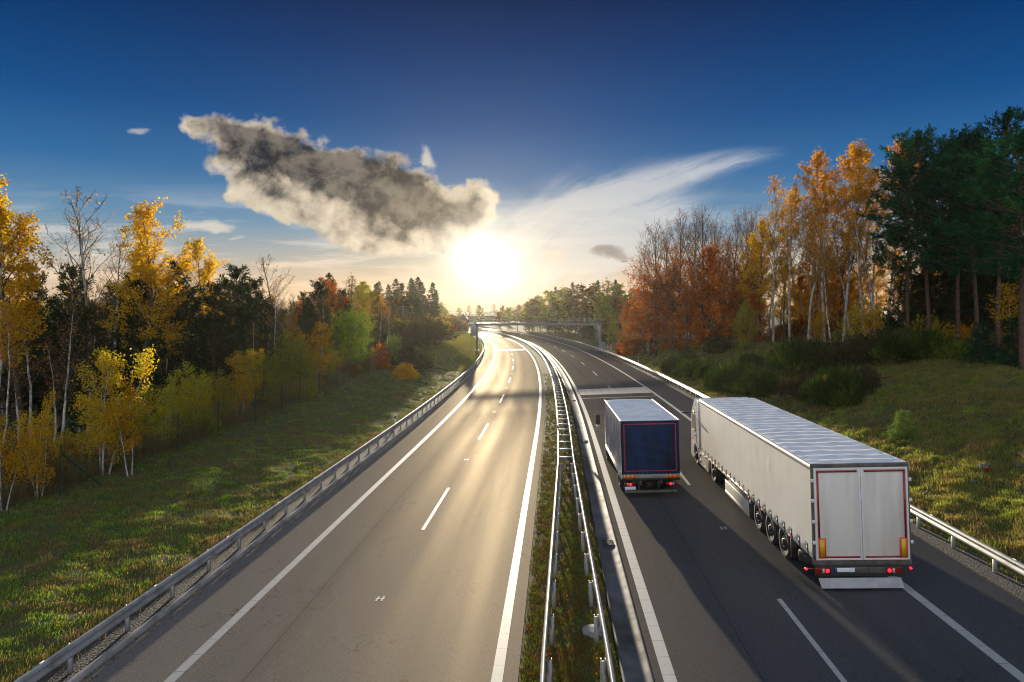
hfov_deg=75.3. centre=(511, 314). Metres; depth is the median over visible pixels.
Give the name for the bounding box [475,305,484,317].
woodland tree
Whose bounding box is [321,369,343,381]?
undergrowth bush
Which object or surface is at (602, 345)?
sign gantry
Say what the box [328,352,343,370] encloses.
birch sapling
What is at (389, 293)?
conifer tree
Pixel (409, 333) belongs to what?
dark shrub
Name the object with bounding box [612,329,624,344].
birch sapling
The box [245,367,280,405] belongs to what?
birch sapling
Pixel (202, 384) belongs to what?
birch sapling
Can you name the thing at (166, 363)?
birch tree
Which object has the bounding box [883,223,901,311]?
birch tree
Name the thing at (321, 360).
birch sapling
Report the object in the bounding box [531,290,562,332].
woodland tree
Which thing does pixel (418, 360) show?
dark shrub
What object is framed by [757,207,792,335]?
birch tree
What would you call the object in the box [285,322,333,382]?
birch sapling
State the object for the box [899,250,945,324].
pine tree
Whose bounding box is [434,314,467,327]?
undergrowth bush
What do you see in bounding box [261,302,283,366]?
pine tree
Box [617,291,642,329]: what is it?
woodland tree
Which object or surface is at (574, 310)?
spruce tree
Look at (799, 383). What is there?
dark shrub
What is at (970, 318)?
undergrowth bush
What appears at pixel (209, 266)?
maple tree
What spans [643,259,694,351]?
beech tree
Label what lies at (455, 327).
undergrowth bush
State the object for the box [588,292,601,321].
woodland tree
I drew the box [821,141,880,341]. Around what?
aspen tree
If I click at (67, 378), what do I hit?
birch tree
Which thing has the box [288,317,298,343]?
birch tree
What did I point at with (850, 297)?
maple tree
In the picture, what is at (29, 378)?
birch tree
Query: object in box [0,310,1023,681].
ground
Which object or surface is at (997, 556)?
crash barrier
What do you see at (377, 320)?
dark shrub
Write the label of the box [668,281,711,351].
beech tree
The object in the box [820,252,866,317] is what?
beech tree
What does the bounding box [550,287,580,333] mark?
woodland tree
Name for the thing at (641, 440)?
box lorry
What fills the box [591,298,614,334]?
woodland tree
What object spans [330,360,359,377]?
undergrowth bush
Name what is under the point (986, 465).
stone
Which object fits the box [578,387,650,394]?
concrete band
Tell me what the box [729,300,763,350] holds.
birch sapling
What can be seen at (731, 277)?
beech tree
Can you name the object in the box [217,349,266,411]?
birch sapling
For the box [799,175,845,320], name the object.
birch tree
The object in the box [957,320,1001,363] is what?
spruce sapling
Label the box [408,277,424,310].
spruce tree
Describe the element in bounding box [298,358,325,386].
birch sapling
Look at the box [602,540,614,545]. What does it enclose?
drain grate
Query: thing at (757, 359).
broom bush
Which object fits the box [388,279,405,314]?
spruce tree
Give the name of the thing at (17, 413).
birch tree
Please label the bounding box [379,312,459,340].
dark shrub
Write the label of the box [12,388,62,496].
birch sapling
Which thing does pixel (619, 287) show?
woodland tree
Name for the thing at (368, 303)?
birch tree
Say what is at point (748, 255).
beech tree
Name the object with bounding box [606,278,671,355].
beech tree
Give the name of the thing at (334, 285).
oak tree
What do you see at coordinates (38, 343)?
pine tree
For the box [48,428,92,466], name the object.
birch sapling
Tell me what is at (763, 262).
birch tree
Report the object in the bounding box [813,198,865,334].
birch tree
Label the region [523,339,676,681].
edge line
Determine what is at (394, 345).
maple tree
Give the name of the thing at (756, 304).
beech tree
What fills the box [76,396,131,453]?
birch sapling
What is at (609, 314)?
woodland tree
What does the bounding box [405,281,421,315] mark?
conifer tree
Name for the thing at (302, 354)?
birch sapling
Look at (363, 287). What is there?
woodland tree
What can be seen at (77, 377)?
birch tree
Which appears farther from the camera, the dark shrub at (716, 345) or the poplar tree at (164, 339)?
the dark shrub at (716, 345)
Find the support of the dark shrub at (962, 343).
on the ground at (14, 628)
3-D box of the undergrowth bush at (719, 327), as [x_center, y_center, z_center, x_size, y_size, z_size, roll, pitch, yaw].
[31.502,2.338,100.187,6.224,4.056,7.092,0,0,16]
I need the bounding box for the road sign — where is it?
[470,322,476,335]
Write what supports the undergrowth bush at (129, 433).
on the ground at (14, 628)
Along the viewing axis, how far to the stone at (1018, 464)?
26.51 m
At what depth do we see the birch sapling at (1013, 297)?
44.03 m
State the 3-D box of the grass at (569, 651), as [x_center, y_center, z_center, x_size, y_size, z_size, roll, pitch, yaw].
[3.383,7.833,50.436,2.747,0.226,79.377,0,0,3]
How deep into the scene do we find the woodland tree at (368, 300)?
156.34 m
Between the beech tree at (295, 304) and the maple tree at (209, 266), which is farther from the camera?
the beech tree at (295, 304)
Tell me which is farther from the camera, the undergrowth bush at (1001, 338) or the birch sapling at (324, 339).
the birch sapling at (324, 339)
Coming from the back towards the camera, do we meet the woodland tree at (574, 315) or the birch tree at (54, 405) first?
the woodland tree at (574, 315)
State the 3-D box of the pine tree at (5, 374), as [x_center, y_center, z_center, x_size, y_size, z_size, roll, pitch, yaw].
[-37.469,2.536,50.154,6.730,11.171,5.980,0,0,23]
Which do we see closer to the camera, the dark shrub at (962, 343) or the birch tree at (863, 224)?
the dark shrub at (962, 343)
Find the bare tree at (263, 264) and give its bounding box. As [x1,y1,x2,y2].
[256,254,296,370]
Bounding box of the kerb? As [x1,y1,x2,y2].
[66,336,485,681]
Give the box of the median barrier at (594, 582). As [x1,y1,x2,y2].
[478,329,615,681]
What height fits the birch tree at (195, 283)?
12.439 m
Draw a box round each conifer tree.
[324,273,338,344]
[372,283,382,316]
[380,284,395,318]
[393,289,403,315]
[397,283,405,314]
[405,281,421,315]
[414,281,433,316]
[431,290,438,313]
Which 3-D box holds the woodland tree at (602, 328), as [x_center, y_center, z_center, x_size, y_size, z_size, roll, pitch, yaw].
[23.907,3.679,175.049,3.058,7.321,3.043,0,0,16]
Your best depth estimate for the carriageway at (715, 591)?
17.63 m
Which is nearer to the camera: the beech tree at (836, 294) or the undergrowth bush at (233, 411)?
the undergrowth bush at (233, 411)
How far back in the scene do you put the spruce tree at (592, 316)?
219.65 m
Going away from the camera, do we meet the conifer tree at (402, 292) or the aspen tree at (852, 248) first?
the aspen tree at (852, 248)
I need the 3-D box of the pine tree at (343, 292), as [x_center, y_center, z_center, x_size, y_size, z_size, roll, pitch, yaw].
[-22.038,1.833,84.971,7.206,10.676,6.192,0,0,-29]
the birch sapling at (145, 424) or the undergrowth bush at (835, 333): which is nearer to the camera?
the birch sapling at (145, 424)
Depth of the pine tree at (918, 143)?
58.29 m
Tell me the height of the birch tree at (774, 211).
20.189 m
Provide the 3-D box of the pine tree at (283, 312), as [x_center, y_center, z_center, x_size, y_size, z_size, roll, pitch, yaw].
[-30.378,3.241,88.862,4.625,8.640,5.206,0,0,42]
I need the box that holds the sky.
[0,0,1023,313]
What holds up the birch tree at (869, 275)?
on the ground at (14, 628)
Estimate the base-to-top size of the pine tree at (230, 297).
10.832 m
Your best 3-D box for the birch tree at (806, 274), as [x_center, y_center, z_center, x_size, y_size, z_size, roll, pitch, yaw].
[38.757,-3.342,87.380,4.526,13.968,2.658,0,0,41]
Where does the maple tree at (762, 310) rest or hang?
on the ground at (14, 628)
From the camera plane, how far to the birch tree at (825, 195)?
69.28 m
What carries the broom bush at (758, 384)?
on the ground at (14, 628)
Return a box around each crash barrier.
[14,332,484,681]
[525,331,1023,575]
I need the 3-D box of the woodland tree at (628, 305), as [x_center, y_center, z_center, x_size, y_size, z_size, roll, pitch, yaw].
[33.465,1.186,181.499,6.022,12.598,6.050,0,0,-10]
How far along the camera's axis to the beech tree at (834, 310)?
84.65 m
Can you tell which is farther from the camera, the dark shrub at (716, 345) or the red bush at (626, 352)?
the red bush at (626, 352)
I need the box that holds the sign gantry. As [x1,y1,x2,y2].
[475,318,611,352]
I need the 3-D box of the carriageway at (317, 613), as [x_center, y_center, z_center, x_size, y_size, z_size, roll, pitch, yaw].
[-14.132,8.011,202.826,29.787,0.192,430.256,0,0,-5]
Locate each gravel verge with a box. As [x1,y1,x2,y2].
[37,336,484,681]
[502,329,1023,600]
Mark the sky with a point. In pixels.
(507, 153)
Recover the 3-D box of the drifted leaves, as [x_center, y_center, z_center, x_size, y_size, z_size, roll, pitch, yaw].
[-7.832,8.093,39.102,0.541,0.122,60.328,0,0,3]
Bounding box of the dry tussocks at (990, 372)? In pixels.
[622,339,1023,560]
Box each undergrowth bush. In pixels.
[0,444,70,489]
[31,437,98,465]
[55,428,106,453]
[96,412,148,447]
[164,402,224,435]
[173,388,236,416]
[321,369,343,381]
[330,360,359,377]
[357,356,377,369]
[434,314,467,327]
[435,318,459,330]
[704,319,733,339]
[775,312,812,339]
[804,312,843,339]
[810,318,841,338]
[826,327,855,342]
[829,314,870,330]
[855,311,883,337]
[891,309,954,335]
[944,322,985,343]
[950,316,993,333]
[982,332,1016,351]
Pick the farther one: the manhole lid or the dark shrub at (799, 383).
the dark shrub at (799, 383)
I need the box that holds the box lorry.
[596,399,680,492]
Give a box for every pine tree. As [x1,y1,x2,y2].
[0,275,56,416]
[1,272,86,414]
[3,314,72,415]
[14,308,86,415]
[43,263,109,412]
[48,304,133,437]
[49,287,93,370]
[79,284,124,351]
[97,271,186,416]
[98,278,163,397]
[104,304,137,385]
[129,258,235,403]
[130,291,200,397]
[137,314,187,407]
[177,279,252,399]
[201,263,277,390]
[217,276,300,385]
[218,282,264,356]
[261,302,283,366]
[269,308,291,356]
[284,295,322,359]
[286,308,299,348]
[287,301,298,326]
[291,278,344,376]
[297,291,307,308]
[332,288,369,349]
[333,301,352,354]
[849,141,945,331]
[865,122,973,330]
[869,264,940,337]
[889,274,938,329]
[891,145,999,320]
[897,260,955,324]
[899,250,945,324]
[901,125,1012,340]
[911,127,1023,343]
[919,260,993,330]
[930,275,969,327]
[933,126,1023,369]
[938,106,1023,355]
[949,267,995,326]
[950,153,1023,283]
[960,249,1016,329]
[983,262,1017,330]
[984,268,1019,335]
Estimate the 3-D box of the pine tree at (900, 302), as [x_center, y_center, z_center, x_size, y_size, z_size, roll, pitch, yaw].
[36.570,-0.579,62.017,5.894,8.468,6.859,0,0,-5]
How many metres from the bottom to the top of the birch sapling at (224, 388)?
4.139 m
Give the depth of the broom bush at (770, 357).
63.47 m
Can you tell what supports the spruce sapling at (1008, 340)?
on the ground at (14, 628)
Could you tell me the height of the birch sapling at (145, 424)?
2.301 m
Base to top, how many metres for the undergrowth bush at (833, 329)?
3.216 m
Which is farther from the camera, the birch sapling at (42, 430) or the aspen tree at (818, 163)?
the aspen tree at (818, 163)
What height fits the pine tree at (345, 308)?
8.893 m
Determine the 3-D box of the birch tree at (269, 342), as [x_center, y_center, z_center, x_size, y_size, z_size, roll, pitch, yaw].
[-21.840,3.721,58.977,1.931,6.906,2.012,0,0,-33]
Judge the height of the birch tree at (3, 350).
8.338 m
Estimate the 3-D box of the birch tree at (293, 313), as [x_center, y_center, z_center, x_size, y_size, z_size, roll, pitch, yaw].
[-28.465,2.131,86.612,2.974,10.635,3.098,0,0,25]
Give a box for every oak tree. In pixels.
[292,274,340,343]
[311,281,349,346]
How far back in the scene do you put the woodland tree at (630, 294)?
193.76 m
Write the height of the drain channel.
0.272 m
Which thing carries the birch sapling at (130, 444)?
on the ground at (14, 628)
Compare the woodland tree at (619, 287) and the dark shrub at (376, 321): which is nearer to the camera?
the dark shrub at (376, 321)
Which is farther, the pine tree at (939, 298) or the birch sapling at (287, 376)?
the pine tree at (939, 298)
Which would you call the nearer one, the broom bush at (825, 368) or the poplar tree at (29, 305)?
the poplar tree at (29, 305)
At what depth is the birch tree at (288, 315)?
63.36 m
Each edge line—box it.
[164,336,494,681]
[481,331,541,681]
[503,330,1023,681]
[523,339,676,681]
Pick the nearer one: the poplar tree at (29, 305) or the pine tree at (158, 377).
the poplar tree at (29, 305)
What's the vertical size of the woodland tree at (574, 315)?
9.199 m
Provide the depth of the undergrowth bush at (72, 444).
31.90 m
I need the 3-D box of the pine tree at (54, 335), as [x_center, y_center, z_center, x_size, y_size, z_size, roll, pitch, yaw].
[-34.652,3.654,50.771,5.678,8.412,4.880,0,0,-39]
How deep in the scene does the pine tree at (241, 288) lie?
55.46 m
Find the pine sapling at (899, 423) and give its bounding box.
[881,410,918,445]
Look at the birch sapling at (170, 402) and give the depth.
35.72 m
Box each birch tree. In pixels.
[0,299,27,443]
[1,357,5,414]
[2,286,52,435]
[2,301,34,440]
[29,332,72,441]
[43,186,126,418]
[43,301,93,433]
[60,333,85,431]
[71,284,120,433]
[79,227,137,388]
[154,303,185,373]
[187,268,205,313]
[245,319,266,361]
[255,276,290,369]
[261,318,273,362]
[281,304,297,345]
[284,291,299,337]
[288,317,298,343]
[314,294,332,343]
[331,292,341,343]
[352,298,362,337]
[357,297,376,349]
[375,294,386,342]
[382,299,396,348]
[382,302,396,335]
[753,175,798,341]
[755,230,775,323]
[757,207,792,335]
[770,194,803,324]
[775,180,813,341]
[776,187,809,312]
[786,192,839,311]
[791,168,846,341]
[792,215,817,290]
[793,194,830,338]
[795,250,816,307]
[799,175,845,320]
[807,219,840,338]
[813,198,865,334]
[836,220,856,290]
[839,204,896,330]
[841,165,890,322]
[844,169,891,305]
[860,236,887,315]
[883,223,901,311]
[990,184,1017,296]
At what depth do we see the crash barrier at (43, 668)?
19.25 m
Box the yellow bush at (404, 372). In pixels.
[391,362,419,379]
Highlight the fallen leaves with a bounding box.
[0,377,419,676]
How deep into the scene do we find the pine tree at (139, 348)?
54.78 m
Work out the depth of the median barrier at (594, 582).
19.84 m
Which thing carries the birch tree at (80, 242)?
on the ground at (14, 628)
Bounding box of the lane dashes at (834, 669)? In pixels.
[532,338,846,681]
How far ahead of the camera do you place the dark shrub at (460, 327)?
206.60 m
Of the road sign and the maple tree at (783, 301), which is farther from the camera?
the road sign
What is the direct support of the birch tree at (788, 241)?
on the ground at (14, 628)
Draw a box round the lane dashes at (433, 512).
[375,336,513,600]
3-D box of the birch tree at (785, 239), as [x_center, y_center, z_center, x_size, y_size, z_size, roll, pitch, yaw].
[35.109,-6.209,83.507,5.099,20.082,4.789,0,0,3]
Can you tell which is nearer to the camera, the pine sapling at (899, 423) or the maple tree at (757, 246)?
the pine sapling at (899, 423)
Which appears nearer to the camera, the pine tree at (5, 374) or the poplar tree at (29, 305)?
the poplar tree at (29, 305)
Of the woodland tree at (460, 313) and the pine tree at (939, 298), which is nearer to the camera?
the pine tree at (939, 298)
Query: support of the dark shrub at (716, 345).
on the ground at (14, 628)
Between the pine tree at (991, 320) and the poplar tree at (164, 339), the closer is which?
the poplar tree at (164, 339)
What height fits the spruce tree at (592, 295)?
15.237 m
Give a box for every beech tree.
[285,297,303,364]
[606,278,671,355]
[615,304,646,355]
[617,214,689,355]
[618,245,668,353]
[630,208,729,349]
[643,227,694,347]
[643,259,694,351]
[662,215,711,340]
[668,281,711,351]
[670,198,738,343]
[682,242,739,340]
[688,218,732,326]
[696,207,757,339]
[697,231,740,326]
[716,205,783,319]
[716,219,767,321]
[718,261,762,339]
[743,291,770,343]
[778,264,817,337]
[811,270,850,320]
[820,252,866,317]
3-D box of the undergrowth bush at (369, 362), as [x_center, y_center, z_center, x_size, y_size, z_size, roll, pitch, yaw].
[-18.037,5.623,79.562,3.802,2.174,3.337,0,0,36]
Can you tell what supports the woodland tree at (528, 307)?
on the ground at (14, 628)
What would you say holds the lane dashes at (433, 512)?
on the carriageway at (317, 613)
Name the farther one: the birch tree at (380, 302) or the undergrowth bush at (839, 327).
the birch tree at (380, 302)
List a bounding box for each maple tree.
[159,237,234,355]
[329,305,376,365]
[385,334,402,365]
[735,217,796,341]
[753,279,775,328]
[765,256,806,339]
[785,279,808,320]
[790,248,837,339]
[807,225,873,324]
[833,275,858,318]
[849,264,880,315]
[863,262,894,319]
[871,249,912,317]
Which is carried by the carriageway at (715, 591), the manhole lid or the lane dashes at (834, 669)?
the lane dashes at (834, 669)
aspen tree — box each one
[785,147,847,340]
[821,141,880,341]
[822,139,887,334]
[854,139,923,326]
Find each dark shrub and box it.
[358,312,402,339]
[360,315,442,346]
[365,314,390,338]
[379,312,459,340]
[388,342,433,368]
[417,313,454,334]
[443,318,466,331]
[702,335,736,353]
[765,336,824,363]
[772,367,815,397]
[805,327,898,366]
[841,324,919,359]
[849,364,881,391]
[920,330,996,359]
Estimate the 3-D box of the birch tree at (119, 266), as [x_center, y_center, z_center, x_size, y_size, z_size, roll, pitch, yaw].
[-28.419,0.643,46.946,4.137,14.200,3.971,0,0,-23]
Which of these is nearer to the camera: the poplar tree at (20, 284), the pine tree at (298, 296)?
the poplar tree at (20, 284)
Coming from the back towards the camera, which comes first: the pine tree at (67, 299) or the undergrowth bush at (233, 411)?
the pine tree at (67, 299)
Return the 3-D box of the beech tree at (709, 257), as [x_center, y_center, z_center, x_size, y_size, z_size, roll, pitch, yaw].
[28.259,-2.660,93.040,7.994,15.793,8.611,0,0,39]
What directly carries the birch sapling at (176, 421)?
on the ground at (14, 628)
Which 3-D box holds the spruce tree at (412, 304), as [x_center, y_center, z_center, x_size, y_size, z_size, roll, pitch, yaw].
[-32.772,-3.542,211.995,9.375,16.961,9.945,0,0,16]
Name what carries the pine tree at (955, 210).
on the ground at (14, 628)
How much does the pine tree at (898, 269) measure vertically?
19.372 m
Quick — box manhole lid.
[582,624,601,637]
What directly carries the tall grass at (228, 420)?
on the ground at (14, 628)
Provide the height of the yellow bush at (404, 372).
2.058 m
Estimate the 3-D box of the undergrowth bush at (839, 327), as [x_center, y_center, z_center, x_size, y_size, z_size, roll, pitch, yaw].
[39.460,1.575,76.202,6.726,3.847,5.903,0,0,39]
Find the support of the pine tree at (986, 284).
on the ground at (14, 628)
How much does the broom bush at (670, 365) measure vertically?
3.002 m
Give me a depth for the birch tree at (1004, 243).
56.95 m
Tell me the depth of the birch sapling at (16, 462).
24.94 m
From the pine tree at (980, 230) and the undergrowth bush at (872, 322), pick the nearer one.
the pine tree at (980, 230)
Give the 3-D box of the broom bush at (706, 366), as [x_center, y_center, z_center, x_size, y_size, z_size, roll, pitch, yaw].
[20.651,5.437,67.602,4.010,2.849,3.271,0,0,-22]
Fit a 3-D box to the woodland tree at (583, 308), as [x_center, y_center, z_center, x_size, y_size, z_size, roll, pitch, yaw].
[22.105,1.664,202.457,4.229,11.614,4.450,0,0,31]
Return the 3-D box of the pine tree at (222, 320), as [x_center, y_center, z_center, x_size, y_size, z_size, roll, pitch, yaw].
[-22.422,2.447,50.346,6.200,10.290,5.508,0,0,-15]
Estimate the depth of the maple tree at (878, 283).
101.15 m
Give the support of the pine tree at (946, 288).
on the ground at (14, 628)
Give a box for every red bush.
[366,342,391,368]
[614,333,643,355]
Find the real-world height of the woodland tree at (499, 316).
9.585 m
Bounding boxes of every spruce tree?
[377,281,385,312]
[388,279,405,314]
[398,278,419,316]
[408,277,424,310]
[419,282,440,317]
[545,287,565,332]
[564,282,581,334]
[580,309,592,339]
[587,280,601,335]
[587,292,596,336]
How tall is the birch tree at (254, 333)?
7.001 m
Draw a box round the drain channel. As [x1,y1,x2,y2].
[482,330,654,681]
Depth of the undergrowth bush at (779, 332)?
82.49 m
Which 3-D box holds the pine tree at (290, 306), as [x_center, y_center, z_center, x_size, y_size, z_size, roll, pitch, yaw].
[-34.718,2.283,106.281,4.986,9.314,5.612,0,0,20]
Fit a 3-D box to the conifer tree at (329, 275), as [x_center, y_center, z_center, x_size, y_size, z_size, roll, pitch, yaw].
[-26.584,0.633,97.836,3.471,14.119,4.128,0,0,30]
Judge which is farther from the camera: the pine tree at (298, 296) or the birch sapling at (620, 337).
the birch sapling at (620, 337)
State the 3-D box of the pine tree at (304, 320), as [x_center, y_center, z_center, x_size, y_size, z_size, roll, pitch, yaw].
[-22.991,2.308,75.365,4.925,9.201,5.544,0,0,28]
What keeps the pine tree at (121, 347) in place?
on the ground at (14, 628)
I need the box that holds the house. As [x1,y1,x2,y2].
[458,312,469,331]
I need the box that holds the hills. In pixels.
[18,303,584,315]
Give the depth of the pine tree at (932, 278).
62.35 m
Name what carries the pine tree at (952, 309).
on the ground at (14, 628)
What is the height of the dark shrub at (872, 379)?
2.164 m
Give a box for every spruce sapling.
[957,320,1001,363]
[987,314,1023,369]
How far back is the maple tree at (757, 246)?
83.57 m
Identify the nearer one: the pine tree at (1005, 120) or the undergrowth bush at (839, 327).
the pine tree at (1005, 120)
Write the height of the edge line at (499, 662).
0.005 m
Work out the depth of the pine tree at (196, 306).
49.49 m
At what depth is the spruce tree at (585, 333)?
191.90 m
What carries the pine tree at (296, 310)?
on the ground at (14, 628)
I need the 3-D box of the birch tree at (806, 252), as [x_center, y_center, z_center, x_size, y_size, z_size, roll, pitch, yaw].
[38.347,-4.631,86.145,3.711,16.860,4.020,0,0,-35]
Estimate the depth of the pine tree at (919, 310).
63.57 m
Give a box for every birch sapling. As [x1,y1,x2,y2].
[0,412,33,509]
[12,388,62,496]
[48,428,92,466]
[68,344,158,474]
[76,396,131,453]
[96,385,157,476]
[127,412,158,444]
[135,367,188,444]
[152,403,187,435]
[167,377,212,426]
[174,359,215,420]
[197,367,234,416]
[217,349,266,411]
[228,380,257,411]
[229,348,285,407]
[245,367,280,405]
[260,330,309,393]
[264,362,299,401]
[284,336,318,381]
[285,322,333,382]
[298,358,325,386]
[308,337,340,379]
[308,353,329,383]
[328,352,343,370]
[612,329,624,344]
[614,311,637,336]
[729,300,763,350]
[805,310,829,345]
[833,294,885,339]
[985,281,1018,363]
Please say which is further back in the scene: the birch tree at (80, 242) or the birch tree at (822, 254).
the birch tree at (822, 254)
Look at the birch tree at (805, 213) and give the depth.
82.49 m
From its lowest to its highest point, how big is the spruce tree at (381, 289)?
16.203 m
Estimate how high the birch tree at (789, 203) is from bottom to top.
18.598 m
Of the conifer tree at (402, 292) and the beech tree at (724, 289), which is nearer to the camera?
the beech tree at (724, 289)
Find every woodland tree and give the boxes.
[342,275,359,311]
[350,280,376,319]
[351,284,376,315]
[370,289,384,316]
[393,292,405,316]
[433,303,446,315]
[455,308,461,317]
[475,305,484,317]
[495,311,506,328]
[500,307,516,329]
[512,304,522,329]
[516,300,530,330]
[517,297,541,331]
[529,295,547,331]
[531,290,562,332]
[545,288,581,333]
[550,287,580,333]
[562,313,567,332]
[563,283,587,331]
[568,282,598,335]
[570,309,578,336]
[576,303,590,336]
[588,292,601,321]
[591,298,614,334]
[592,277,612,327]
[592,298,608,329]
[597,283,629,331]
[598,317,608,341]
[601,309,617,334]
[607,315,618,338]
[608,291,622,338]
[614,286,633,315]
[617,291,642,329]
[626,296,640,335]
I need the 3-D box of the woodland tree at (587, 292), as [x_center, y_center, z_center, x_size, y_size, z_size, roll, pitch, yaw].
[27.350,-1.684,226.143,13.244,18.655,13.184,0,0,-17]
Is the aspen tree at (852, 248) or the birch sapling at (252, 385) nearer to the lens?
the birch sapling at (252, 385)
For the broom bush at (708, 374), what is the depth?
61.25 m
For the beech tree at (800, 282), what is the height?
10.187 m
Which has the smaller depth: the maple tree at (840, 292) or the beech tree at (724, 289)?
the maple tree at (840, 292)
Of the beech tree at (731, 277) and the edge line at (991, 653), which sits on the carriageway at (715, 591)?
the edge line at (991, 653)
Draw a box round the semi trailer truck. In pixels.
[682,397,913,587]
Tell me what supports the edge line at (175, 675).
on the carriageway at (317, 613)
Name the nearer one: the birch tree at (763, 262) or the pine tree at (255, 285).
the pine tree at (255, 285)
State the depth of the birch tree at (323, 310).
71.54 m
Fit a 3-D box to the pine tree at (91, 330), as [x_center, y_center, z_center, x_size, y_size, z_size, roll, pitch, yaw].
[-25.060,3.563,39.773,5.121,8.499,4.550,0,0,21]
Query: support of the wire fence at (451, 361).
on the ground at (14, 628)
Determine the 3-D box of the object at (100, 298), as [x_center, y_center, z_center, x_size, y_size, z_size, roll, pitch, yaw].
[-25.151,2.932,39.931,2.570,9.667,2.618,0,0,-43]
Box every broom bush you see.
[658,353,689,374]
[672,354,705,379]
[678,349,695,362]
[698,356,729,380]
[699,365,725,389]
[704,356,771,395]
[732,366,792,396]
[737,350,764,369]
[761,334,841,372]
[763,344,783,368]
[793,358,872,407]
[807,363,839,386]
[869,323,977,361]
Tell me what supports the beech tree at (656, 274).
on the ground at (14, 628)
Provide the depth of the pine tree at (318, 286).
71.78 m
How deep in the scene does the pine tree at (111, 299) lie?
58.06 m
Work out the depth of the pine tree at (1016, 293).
54.52 m
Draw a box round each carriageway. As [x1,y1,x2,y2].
[80,329,544,681]
[469,327,1023,681]
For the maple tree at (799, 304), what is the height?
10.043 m
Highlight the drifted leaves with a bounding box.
[81,414,427,681]
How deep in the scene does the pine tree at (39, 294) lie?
51.41 m
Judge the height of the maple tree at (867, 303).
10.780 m
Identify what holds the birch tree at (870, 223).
on the ground at (14, 628)
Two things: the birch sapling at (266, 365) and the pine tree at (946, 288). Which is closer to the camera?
the birch sapling at (266, 365)
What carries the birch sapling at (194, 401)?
on the ground at (14, 628)
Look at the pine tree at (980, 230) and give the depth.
42.17 m
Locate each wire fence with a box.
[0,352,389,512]
[433,354,457,368]
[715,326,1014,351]
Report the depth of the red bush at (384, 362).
80.74 m
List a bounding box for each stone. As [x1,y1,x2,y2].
[976,464,990,469]
[1014,462,1023,468]
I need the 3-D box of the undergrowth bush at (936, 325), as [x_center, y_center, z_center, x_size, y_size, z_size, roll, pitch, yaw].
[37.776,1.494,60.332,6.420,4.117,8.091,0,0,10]
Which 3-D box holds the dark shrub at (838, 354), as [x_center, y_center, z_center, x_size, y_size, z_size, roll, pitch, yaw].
[28.320,2.651,55.029,8.974,3.310,6.361,0,0,-8]
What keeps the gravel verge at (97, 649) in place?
on the ground at (14, 628)
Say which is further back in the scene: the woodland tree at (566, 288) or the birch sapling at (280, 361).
the woodland tree at (566, 288)
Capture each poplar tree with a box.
[0,175,52,450]
[0,203,57,384]
[95,196,198,416]
[118,240,191,388]
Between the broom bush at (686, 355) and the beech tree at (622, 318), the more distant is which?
the beech tree at (622, 318)
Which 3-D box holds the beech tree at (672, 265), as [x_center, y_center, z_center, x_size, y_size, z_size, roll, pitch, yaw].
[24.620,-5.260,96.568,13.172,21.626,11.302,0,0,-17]
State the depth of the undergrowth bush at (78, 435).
34.84 m
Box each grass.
[2,364,391,509]
[2,370,465,681]
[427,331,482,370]
[520,373,620,681]
[682,336,1015,362]
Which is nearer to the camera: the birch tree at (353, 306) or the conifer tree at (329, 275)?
the birch tree at (353, 306)
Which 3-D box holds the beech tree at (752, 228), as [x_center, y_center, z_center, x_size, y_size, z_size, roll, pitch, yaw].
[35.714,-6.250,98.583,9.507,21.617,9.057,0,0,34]
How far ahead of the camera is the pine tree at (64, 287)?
53.78 m
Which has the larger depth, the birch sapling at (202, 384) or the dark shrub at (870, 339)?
the dark shrub at (870, 339)
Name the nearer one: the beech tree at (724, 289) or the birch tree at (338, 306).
the birch tree at (338, 306)
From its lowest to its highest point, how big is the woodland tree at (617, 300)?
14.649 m
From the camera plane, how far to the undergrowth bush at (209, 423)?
39.93 m
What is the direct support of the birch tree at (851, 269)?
on the ground at (14, 628)
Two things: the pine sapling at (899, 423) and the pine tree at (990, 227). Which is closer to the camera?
the pine sapling at (899, 423)
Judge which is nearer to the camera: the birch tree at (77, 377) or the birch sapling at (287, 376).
the birch tree at (77, 377)
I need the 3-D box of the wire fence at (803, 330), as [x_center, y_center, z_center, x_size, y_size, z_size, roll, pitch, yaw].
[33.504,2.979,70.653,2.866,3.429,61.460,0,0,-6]
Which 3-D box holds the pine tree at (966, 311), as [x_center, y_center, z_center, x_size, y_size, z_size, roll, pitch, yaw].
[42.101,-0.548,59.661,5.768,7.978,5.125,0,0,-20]
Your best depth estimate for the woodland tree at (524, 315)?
298.50 m
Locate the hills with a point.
(489, 313)
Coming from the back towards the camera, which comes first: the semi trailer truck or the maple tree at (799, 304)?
the maple tree at (799, 304)

